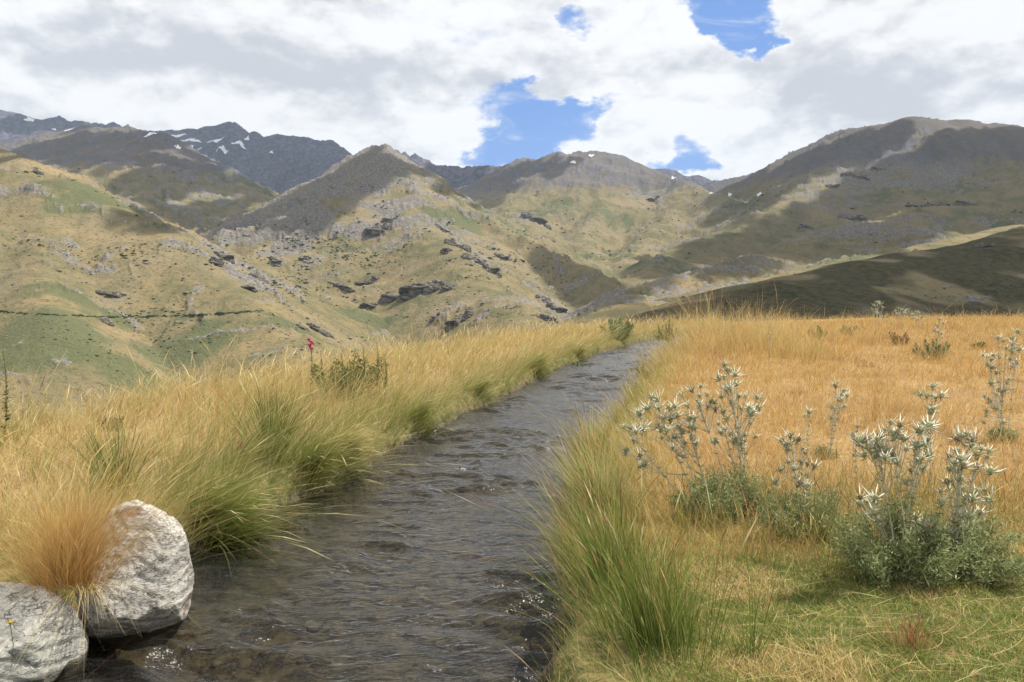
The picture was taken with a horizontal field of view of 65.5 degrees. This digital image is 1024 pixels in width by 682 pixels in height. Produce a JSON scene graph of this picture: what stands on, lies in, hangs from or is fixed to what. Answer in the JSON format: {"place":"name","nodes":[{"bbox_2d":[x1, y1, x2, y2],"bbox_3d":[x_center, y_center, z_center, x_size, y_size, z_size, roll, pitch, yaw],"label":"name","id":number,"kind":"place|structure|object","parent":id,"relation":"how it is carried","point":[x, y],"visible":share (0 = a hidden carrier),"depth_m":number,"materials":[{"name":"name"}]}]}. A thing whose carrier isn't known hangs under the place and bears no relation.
{"place":"outdoors","nodes":[
{"label":"outdoors","id":0,"kind":"place"},
{"bbox_2d":[0,309,746,599],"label":"bank grass","id":1,"kind":"structure","parent":0,"point":[295,382],"depth_m":8.54,"materials":[{"name":"plant"}]},
{"bbox_2d":[307,348,387,397],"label":"shrub","id":2,"kind":"object","parent":1,"relation":"on","point":[345,377],"visible":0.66,"depth_m":11.01,"materials":[{"name":"green plant"}]},
{"bbox_2d":[67,336,691,681],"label":"water","id":3,"kind":"structure","parent":0,"point":[542,654],"depth_m":6.32,"materials":[{"name":"liquid"}]},
{"bbox_2d":[542,494,561,503],"bbox_3d":[0.348,1.378,6.928,0.171,0.078,0.101,0,3,0],"label":"stone","id":4,"kind":"object","parent":3,"relation":"in","point":[544,496],"visible":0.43,"depth_m":6.90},
{"bbox_2d":[0,110,1023,429],"bbox_3d":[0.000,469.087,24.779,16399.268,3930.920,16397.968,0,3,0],"label":"hills","id":5,"kind":"structure","parent":0,"point":[754,248],"depth_m":1509.60,"materials":[{"name":"green plant"}]},
{"bbox_2d":[24,117,33,121],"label":"snow patch","id":6,"kind":"object","parent":5,"relation":"on","point":[29,119],"visible":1,"depth_m":5781.32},
{"bbox_2d":[33,169,43,174],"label":"rock outcrop","id":7,"kind":"object","parent":5,"relation":"on","point":[37,171],"visible":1,"depth_m":1177.30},
{"bbox_2d":[95,289,106,294],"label":"rock outcrop","id":8,"kind":"object","parent":5,"relation":"on","point":[99,291],"visible":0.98,"depth_m":883.24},
{"bbox_2d":[99,317,114,325],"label":"rock outcrop","id":9,"kind":"object","parent":5,"relation":"on","point":[106,320],"visible":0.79,"depth_m":783.83,"materials":[{"name":"stone"}]},
{"bbox_2d":[105,291,126,297],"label":"rock outcrop","id":10,"kind":"object","parent":5,"relation":"on","point":[116,294],"visible":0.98,"depth_m":881.28,"materials":[{"name":"stone"}]},
{"bbox_2d":[0,310,263,317],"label":"hedge","id":11,"kind":"object","parent":5,"relation":"on","point":[183,315],"visible":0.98,"depth_m":836.05,"materials":[{"name":"plant"}]},
{"bbox_2d":[180,138,199,141],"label":"snow patch","id":12,"kind":"object","parent":5,"relation":"on","point":[192,139],"visible":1,"depth_m":5556.07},
{"bbox_2d":[209,256,224,266],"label":"rock outcrop","id":13,"kind":"object","parent":5,"relation":"on","point":[218,262],"visible":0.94,"depth_m":983.21,"materials":[{"name":"stone"}]},
{"bbox_2d":[217,145,228,153],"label":"snow patch","id":14,"kind":"object","parent":5,"relation":"on","point":[223,149],"visible":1,"depth_m":5357.06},
{"bbox_2d":[214,250,234,263],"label":"rock outcrop","id":15,"kind":"object","parent":5,"relation":"on","point":[229,258],"visible":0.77,"depth_m":1044.89,"materials":[{"name":"stone"}]},
{"bbox_2d":[232,141,245,148],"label":"snow patch","id":16,"kind":"object","parent":5,"relation":"on","point":[240,143],"visible":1,"depth_m":5456.76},
{"bbox_2d":[241,284,257,292],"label":"rock outcrop","id":17,"kind":"object","parent":5,"relation":"on","point":[251,288],"visible":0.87,"depth_m":935.35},
{"bbox_2d":[248,272,268,284],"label":"rock outcrop","id":18,"kind":"object","parent":5,"relation":"on","point":[257,276],"visible":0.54,"depth_m":1010.73,"materials":[{"name":"stone"}]},
{"bbox_2d":[269,256,281,266],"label":"rock outcrop","id":19,"kind":"object","parent":5,"relation":"on","point":[276,260],"visible":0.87,"depth_m":1466.10,"materials":[{"name":"stone"}]},
{"bbox_2d":[296,324,308,330],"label":"rock outcrop","id":20,"kind":"object","parent":5,"relation":"on","point":[302,327],"visible":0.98,"depth_m":828.24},
{"bbox_2d":[298,255,308,260],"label":"rock outcrop","id":21,"kind":"object","parent":5,"relation":"on","point":[301,258],"visible":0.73,"depth_m":1501.72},
{"bbox_2d":[306,322,333,337],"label":"rock outcrop","id":22,"kind":"object","parent":5,"relation":"on","point":[315,327],"visible":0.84,"depth_m":883.18,"materials":[{"name":"stone"}]},
{"bbox_2d":[327,281,355,292],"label":"rock outcrop","id":23,"kind":"object","parent":5,"relation":"on","point":[346,288],"visible":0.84,"depth_m":1332.48,"materials":[{"name":"stone"}]},
{"bbox_2d":[2,193,703,357],"bbox_3d":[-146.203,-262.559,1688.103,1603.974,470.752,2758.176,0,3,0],"label":"scree","id":24,"kind":"structure","parent":5,"relation":"on","point":[274,281],"depth_m":1340.03,"materials":[{"name":"stone"}]},
{"bbox_2d":[354,275,379,285],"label":"rock outcrop","id":25,"kind":"object","parent":5,"relation":"on","point":[365,282],"visible":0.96,"depth_m":1411.80,"materials":[{"name":"stone"}]},
{"bbox_2d":[358,302,377,309],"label":"rock outcrop","id":26,"kind":"object","parent":5,"relation":"on","point":[366,306],"visible":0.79,"depth_m":1257.03,"materials":[{"name":"stone"}]},
{"bbox_2d":[363,222,390,236],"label":"rock outcrop","id":27,"kind":"object","parent":5,"relation":"on","point":[376,229],"visible":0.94,"depth_m":1624.77,"materials":[{"name":"stone"}]},
{"bbox_2d":[379,294,399,303],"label":"rock outcrop","id":28,"kind":"object","parent":5,"relation":"on","point":[386,298],"visible":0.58,"depth_m":1262.47,"materials":[{"name":"stone"}]},
{"bbox_2d":[381,215,401,222],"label":"rock outcrop","id":29,"kind":"object","parent":5,"relation":"on","point":[389,220],"visible":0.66,"depth_m":1683.43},
{"bbox_2d":[396,279,444,302],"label":"rock outcrop","id":30,"kind":"object","parent":5,"relation":"on","point":[412,291],"visible":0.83,"depth_m":1227.29,"materials":[{"name":"stone"}]},
{"bbox_2d":[429,312,440,322],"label":"rock outcrop","id":31,"kind":"object","parent":5,"relation":"on","point":[433,318],"visible":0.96,"depth_m":1098.12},
{"bbox_2d":[434,224,451,234],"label":"rock outcrop","id":32,"kind":"object","parent":5,"relation":"on","point":[440,227],"visible":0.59,"depth_m":1650.44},
{"bbox_2d":[440,247,452,253],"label":"rock outcrop","id":33,"kind":"object","parent":5,"relation":"on","point":[447,249],"visible":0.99,"depth_m":1401.20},
{"bbox_2d":[440,283,454,292],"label":"rock outcrop","id":34,"kind":"object","parent":5,"relation":"on","point":[451,286],"visible":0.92,"depth_m":1206.14,"materials":[{"name":"stone"}]},
{"bbox_2d":[443,310,472,330],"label":"rock outcrop","id":35,"kind":"object","parent":5,"relation":"on","point":[467,314],"visible":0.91,"depth_m":1040.39,"materials":[{"name":"stone"}]},
{"bbox_2d":[444,238,471,252],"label":"rock outcrop","id":36,"kind":"object","parent":5,"relation":"on","point":[452,242],"visible":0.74,"depth_m":1455.64,"materials":[{"name":"stone"}]},
{"bbox_2d":[461,253,488,266],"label":"rock outcrop","id":37,"kind":"object","parent":5,"relation":"on","point":[468,256],"visible":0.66,"depth_m":1356.44,"materials":[{"name":"stone"}]},
{"bbox_2d":[482,265,501,277],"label":"rock outcrop","id":38,"kind":"object","parent":5,"relation":"on","point":[492,270],"visible":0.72,"depth_m":1318.58,"materials":[{"name":"stone"}]},
{"bbox_2d":[494,252,510,260],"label":"rock outcrop","id":39,"kind":"object","parent":5,"relation":"on","point":[501,255],"visible":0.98,"depth_m":1622.17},
{"bbox_2d":[3,160,1023,381],"bbox_3d":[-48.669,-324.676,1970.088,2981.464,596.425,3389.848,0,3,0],"label":"hill scrub","id":40,"kind":"object","parent":5,"relation":"on","point":[227,244],"visible":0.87,"depth_m":1072.47,"materials":[{"name":"plant"}]},
{"bbox_2d":[521,211,551,229],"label":"rock outcrop","id":41,"kind":"object","parent":5,"relation":"on","point":[529,215],"visible":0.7,"depth_m":2512.28,"materials":[{"name":"stone"}]},
{"bbox_2d":[535,294,551,302],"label":"rock outcrop","id":42,"kind":"object","parent":5,"relation":"on","point":[544,299],"visible":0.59,"depth_m":1356.34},
{"bbox_2d":[540,313,557,323],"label":"rock outcrop","id":43,"kind":"object","parent":5,"relation":"on","point":[545,317],"visible":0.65,"depth_m":979.18,"materials":[{"name":"stone"}]},
{"bbox_2d":[546,301,567,312],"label":"rock outcrop","id":44,"kind":"object","parent":5,"relation":"on","point":[551,305],"visible":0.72,"depth_m":1256.48,"materials":[{"name":"stone"}]},
{"bbox_2d":[645,195,660,201],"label":"rock outcrop","id":45,"kind":"object","parent":5,"relation":"on","point":[652,199],"visible":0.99,"depth_m":2886.06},
{"bbox_2d":[798,224,812,228],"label":"rock outcrop","id":46,"kind":"object","parent":5,"relation":"on","point":[805,226],"visible":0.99,"depth_m":2027.49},
{"bbox_2d":[825,184,839,187],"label":"rock outcrop","id":47,"kind":"object","parent":5,"relation":"on","point":[832,186],"visible":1,"depth_m":2304.47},
{"bbox_2d":[837,213,866,219],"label":"rock outcrop","id":48,"kind":"object","parent":5,"relation":"on","point":[852,216],"visible":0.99,"depth_m":2076.43,"materials":[{"name":"stone"}]},
{"bbox_2d":[840,171,869,179],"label":"rock outcrop","id":49,"kind":"object","parent":5,"relation":"on","point":[858,176],"visible":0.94,"depth_m":2354.20,"materials":[{"name":"stone"}]},
{"bbox_2d":[869,166,886,171],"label":"rock outcrop","id":50,"kind":"object","parent":5,"relation":"on","point":[873,168],"visible":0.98,"depth_m":2423.36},
{"bbox_2d":[904,201,950,206],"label":"rock outcrop","id":51,"kind":"object","parent":5,"relation":"on","point":[927,204],"visible":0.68,"depth_m":1676.01,"materials":[{"name":"stone"}]},
{"bbox_2d":[953,200,977,205],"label":"rock outcrop","id":52,"kind":"object","parent":5,"relation":"on","point":[964,203],"visible":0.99,"depth_m":1679.86,"materials":[{"name":"stone"}]},
{"bbox_2d":[974,242,995,247],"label":"rock outcrop","id":53,"kind":"object","parent":5,"relation":"on","point":[981,245],"visible":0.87,"depth_m":566.82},
{"bbox_2d":[0,318,1023,681],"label":"ground","id":54,"kind":"structure","parent":0,"point":[272,664],"depth_m":5.67,"materials":[{"name":"plant"}]},
{"bbox_2d":[1,350,12,440],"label":"leafy stalk","id":55,"kind":"object","parent":54,"relation":"on","point":[6,401],"visible":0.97,"depth_m":7.23,"materials":[{"name":"green plant"}]},
{"bbox_2d":[7,620,13,666],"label":"yellow flower","id":56,"kind":"object","parent":54,"relation":"on","point":[9,622],"visible":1,"depth_m":3.37,"materials":[{"name":"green plant"}]},
{"bbox_2d":[0,582,88,681],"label":"boulder","id":57,"kind":"object","parent":54,"relation":"on","point":[25,617],"visible":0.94,"depth_m":3.63,"materials":[{"name":"stone"}]},
{"bbox_2d":[12,630,133,680],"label":"rush clump","id":58,"kind":"object","parent":54,"relation":"on","point":[41,657],"visible":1,"depth_m":3.22,"materials":[{"name":"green plant"}]},
{"bbox_2d":[18,420,186,490],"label":"rush clump","id":59,"kind":"object","parent":54,"relation":"on","point":[111,465],"visible":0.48,"depth_m":5.96,"materials":[{"name":"green plant"}]},
{"bbox_2d":[22,571,183,664],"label":"grass tuft","id":60,"kind":"object","parent":54,"relation":"on","point":[85,589],"visible":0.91,"depth_m":3.71,"materials":[{"name":"plant"}]},
{"bbox_2d":[98,416,124,429],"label":"shrub","id":61,"kind":"object","parent":54,"relation":"on","point":[117,419],"visible":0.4,"depth_m":8.00,"materials":[{"name":"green plant"}]},
{"bbox_2d":[75,499,193,650],"bbox_3d":[-1.943,1.232,4.083,0.540,0.806,0.554,0,3,0],"label":"boulder","id":62,"kind":"object","parent":54,"relation":"on","point":[174,582],"visible":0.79,"depth_m":3.97,"materials":[{"name":"stone"}]},
{"bbox_2d":[0,451,288,601],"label":"grass tuft","id":63,"kind":"object","parent":54,"relation":"on","point":[73,558],"visible":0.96,"depth_m":3.84,"materials":[{"name":"plant"}]},
{"bbox_2d":[59,429,368,578],"bbox_3d":[-1.572,1.174,5.395,2.234,1.037,2.019,-3,4,-41],"label":"grass tussock","id":64,"kind":"object","parent":54,"relation":"on","point":[209,517],"depth_m":5.59,"materials":[{"name":"plant"}]},
{"bbox_2d":[129,448,393,567],"bbox_3d":[-1.746,1.220,5.876,1.688,0.914,2.271,1,3,22],"label":"grass tussock","id":65,"kind":"object","parent":54,"relation":"on","point":[246,525],"depth_m":5.93,"materials":[{"name":"plant"}]},
{"bbox_2d":[161,375,372,465],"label":"rush clump","id":66,"kind":"object","parent":54,"relation":"on","point":[282,426],"visible":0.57,"depth_m":7.12,"materials":[{"name":"green plant"}]},
{"bbox_2d":[308,338,313,385],"bbox_3d":[-2.826,0.344,11.228,0.152,0.784,0.119,3,4,42],"label":"foxglove","id":67,"kind":"object","parent":54,"relation":"on","point":[310,344],"visible":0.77,"depth_m":11.21,"materials":[{"name":"green plant"}]},
{"bbox_2d":[91,436,571,681],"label":"pebbles","id":68,"kind":"object","parent":54,"relation":"on","point":[247,636],"visible":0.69,"depth_m":5.25,"materials":[{"name":"stone"}]},
{"bbox_2d":[256,415,452,528],"bbox_3d":[-1.491,1.148,7.049,1.636,0.968,1.739,-2,3,-27],"label":"grass tussock","id":69,"kind":"object","parent":54,"relation":"on","point":[319,456],"depth_m":7.15,"materials":[{"name":"plant"}]},
{"bbox_2d":[362,344,365,390],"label":"leafy stalk","id":70,"kind":"object","parent":54,"relation":"on","point":[363,365],"visible":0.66,"depth_m":11.18,"materials":[{"name":"green plant"}]},
{"bbox_2d":[373,343,382,383],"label":"leafy stalk","id":71,"kind":"object","parent":54,"relation":"on","point":[378,366],"visible":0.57,"depth_m":11.51,"materials":[{"name":"green plant"}]},
{"bbox_2d":[382,353,390,398],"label":"leafy stalk","id":72,"kind":"object","parent":54,"relation":"on","point":[386,372],"visible":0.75,"depth_m":11.04,"materials":[{"name":"green plant"}]},
{"bbox_2d":[308,415,466,499],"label":"grass tussock","id":73,"kind":"object","parent":54,"relation":"on","point":[349,439],"depth_m":7.83,"materials":[{"name":"plant"}]},
{"bbox_2d":[383,387,484,453],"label":"grass tussock","id":74,"kind":"object","parent":54,"relation":"on","point":[424,412],"depth_m":10.07,"materials":[{"name":"plant"}]},
{"bbox_2d":[451,369,519,410],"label":"grass tussock","id":75,"kind":"object","parent":54,"relation":"on","point":[481,389],"depth_m":12.87,"materials":[{"name":"plant"}]},
{"bbox_2d":[518,350,574,390],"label":"grass tussock","id":76,"kind":"object","parent":54,"relation":"on","point":[541,365],"depth_m":17.33,"materials":[{"name":"plant"}]},
{"bbox_2d":[510,416,635,491],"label":"rush clump","id":77,"kind":"object","parent":54,"relation":"on","point":[588,443],"visible":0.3,"depth_m":7.33,"materials":[{"name":"green plant"}]},
{"bbox_2d":[452,440,701,554],"bbox_3d":[0.404,1.110,5.560,1.594,0.878,1.488,-1,3,-27],"label":"rush clump","id":78,"kind":"object","parent":54,"relation":"on","point":[595,477],"visible":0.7,"depth_m":5.59,"materials":[{"name":"green plant"}]},
{"bbox_2d":[568,359,589,375],"bbox_3d":[1.694,0.717,20.593,0.588,0.528,0.568,-2,4,-39],"label":"stone","id":79,"kind":"object","parent":54,"relation":"on","point":[577,364],"visible":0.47,"depth_m":20.49,"materials":[{"name":"grey stone"}]},
{"bbox_2d":[570,343,591,364],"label":"grass tussock","id":80,"kind":"object","parent":54,"relation":"on","point":[579,353],"depth_m":22.45,"materials":[{"name":"plant"}]},
{"bbox_2d":[447,470,745,652],"bbox_3d":[0.508,1.145,4.226,1.661,0.887,1.841,0,3,0],"label":"rush clump","id":81,"kind":"object","parent":54,"relation":"on","point":[593,543],"visible":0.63,"depth_m":4.14,"materials":[{"name":"green plant"}]},
{"bbox_2d":[600,316,635,339],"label":"shrub","id":82,"kind":"object","parent":54,"relation":"on","point":[626,327],"visible":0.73,"depth_m":29.89,"materials":[{"name":"green plant"}]},
{"bbox_2d":[461,506,794,681],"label":"rush clump","id":83,"kind":"object","parent":54,"relation":"on","point":[647,612],"visible":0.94,"depth_m":3.36,"materials":[{"name":"green plant"}]},
{"bbox_2d":[636,366,649,380],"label":"shrub","id":84,"kind":"object","parent":54,"relation":"on","point":[642,371],"visible":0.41,"depth_m":16.02,"materials":[{"name":"green plant"}]},
{"bbox_2d":[657,318,677,344],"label":"shrub","id":85,"kind":"object","parent":54,"relation":"on","point":[667,332],"visible":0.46,"depth_m":35.03,"materials":[{"name":"green plant"}]},
{"bbox_2d":[616,389,757,528],"bbox_3d":[1.161,0.803,5.268,0.981,0.984,0.541,0,3,0],"label":"thistle","id":86,"kind":"object","parent":54,"relation":"on","point":[676,436],"visible":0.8,"depth_m":5.28,"materials":[{"name":"green plant"}]},
{"bbox_2d":[623,475,822,661],"bbox_3d":[0.865,0.956,3.331,0.790,0.730,0.714,-1,3,-11],"label":"rush clump","id":87,"kind":"object","parent":54,"relation":"on","point":[760,638],"visible":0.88,"depth_m":3.25,"materials":[{"name":"green plant"}]},
{"bbox_2d":[669,360,789,515],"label":"thistle","id":88,"kind":"object","parent":54,"relation":"on","point":[735,440],"visible":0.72,"depth_m":5.44,"materials":[{"name":"green plant"}]},
{"bbox_2d":[491,276,1023,681],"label":"meadow grass","id":89,"kind":"structure","parent":54,"relation":"on","point":[714,344],"depth_m":9.13,"materials":[{"name":"plant"}]},
{"bbox_2d":[754,427,856,542],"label":"thistle","id":90,"kind":"object","parent":54,"relation":"on","point":[799,502],"visible":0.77,"depth_m":4.82,"materials":[{"name":"green plant"}]},
{"bbox_2d":[800,405,815,459],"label":"thistle","id":91,"kind":"object","parent":54,"relation":"on","point":[808,411],"visible":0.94,"depth_m":6.76,"materials":[{"name":"plant"}]},
{"bbox_2d":[609,487,1023,681],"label":"turf","id":92,"kind":"structure","parent":54,"relation":"on","point":[752,673],"depth_m":3.51,"materials":[{"name":"green plant"}]},
{"bbox_2d":[808,325,827,339],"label":"shrub","id":93,"kind":"object","parent":54,"relation":"on","point":[819,330],"visible":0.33,"depth_m":26.95,"materials":[{"name":"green plant"}]},
{"bbox_2d":[810,376,851,458],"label":"thistle","id":94,"kind":"object","parent":54,"relation":"on","point":[839,398],"visible":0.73,"depth_m":6.96,"materials":[{"name":"green plant"}]},
{"bbox_2d":[839,325,856,335],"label":"shrub","id":95,"kind":"object","parent":54,"relation":"on","point":[847,332],"visible":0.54,"depth_m":29.92,"materials":[{"name":"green plant"}]},
{"bbox_2d":[847,422,871,484],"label":"thistle","id":96,"kind":"object","parent":54,"relation":"on","point":[854,435],"visible":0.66,"depth_m":6.13,"materials":[{"name":"plant"}]},
{"bbox_2d":[871,300,885,328],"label":"thistle","id":97,"kind":"object","parent":54,"relation":"on","point":[877,308],"visible":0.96,"depth_m":36.01,"materials":[{"name":"plant"}]},
{"bbox_2d":[889,332,908,344],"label":"shrub","id":98,"kind":"object","parent":54,"relation":"on","point":[903,338],"visible":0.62,"depth_m":23.99,"materials":[{"name":"brown plant"}]},
{"bbox_2d":[889,307,908,327],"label":"thistle","id":99,"kind":"object","parent":54,"relation":"on","point":[898,313],"visible":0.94,"depth_m":35.97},
{"bbox_2d":[821,411,1002,595],"bbox_3d":[2.043,0.834,4.084,0.815,0.970,0.724,-3,4,-41],"label":"thistle","id":100,"kind":"object","parent":54,"relation":"on","point":[874,557],"visible":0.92,"depth_m":4.04,"materials":[{"name":"green plant"}]},
{"bbox_2d":[911,311,924,325],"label":"thistle","id":101,"kind":"object","parent":54,"relation":"on","point":[912,318],"visible":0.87,"depth_m":36.02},
{"bbox_2d":[842,600,1014,657],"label":"grass tuft","id":102,"kind":"object","parent":54,"relation":"on","point":[913,639],"visible":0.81,"depth_m":3.29,"materials":[{"name":"plant"}]},
{"bbox_2d":[907,379,949,489],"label":"thistle","id":103,"kind":"object","parent":54,"relation":"on","point":[931,409],"visible":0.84,"depth_m":5.74,"materials":[{"name":"plant"}]},
{"bbox_2d":[911,338,951,359],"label":"shrub","id":104,"kind":"object","parent":54,"relation":"on","point":[938,351],"visible":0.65,"depth_m":18.43,"materials":[{"name":"green plant"}]},
{"bbox_2d":[932,318,946,348],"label":"thistle","id":105,"kind":"object","parent":54,"relation":"on","point":[939,325],"visible":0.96,"depth_m":20.68,"materials":[{"name":"plant"}]},
{"bbox_2d":[883,423,1023,591],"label":"thistle","id":106,"kind":"object","parent":54,"relation":"on","point":[970,526],"visible":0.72,"depth_m":4.04,"materials":[{"name":"green plant"}]},
{"bbox_2d":[969,342,986,348],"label":"shrub","id":107,"kind":"object","parent":54,"relation":"on","point":[979,344],"visible":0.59,"depth_m":21.95,"materials":[{"name":"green plant"}]},
{"bbox_2d":[979,326,1022,442],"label":"thistle","id":108,"kind":"object","parent":54,"relation":"on","point":[1013,349],"visible":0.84,"depth_m":7.86,"materials":[{"name":"green plant"}]},
{"bbox_2d":[0,0,1023,180],"label":"sky","id":109,"kind":"structure","parent":0,"point":[719,90],"materials":[{"name":"white"}]}
]}

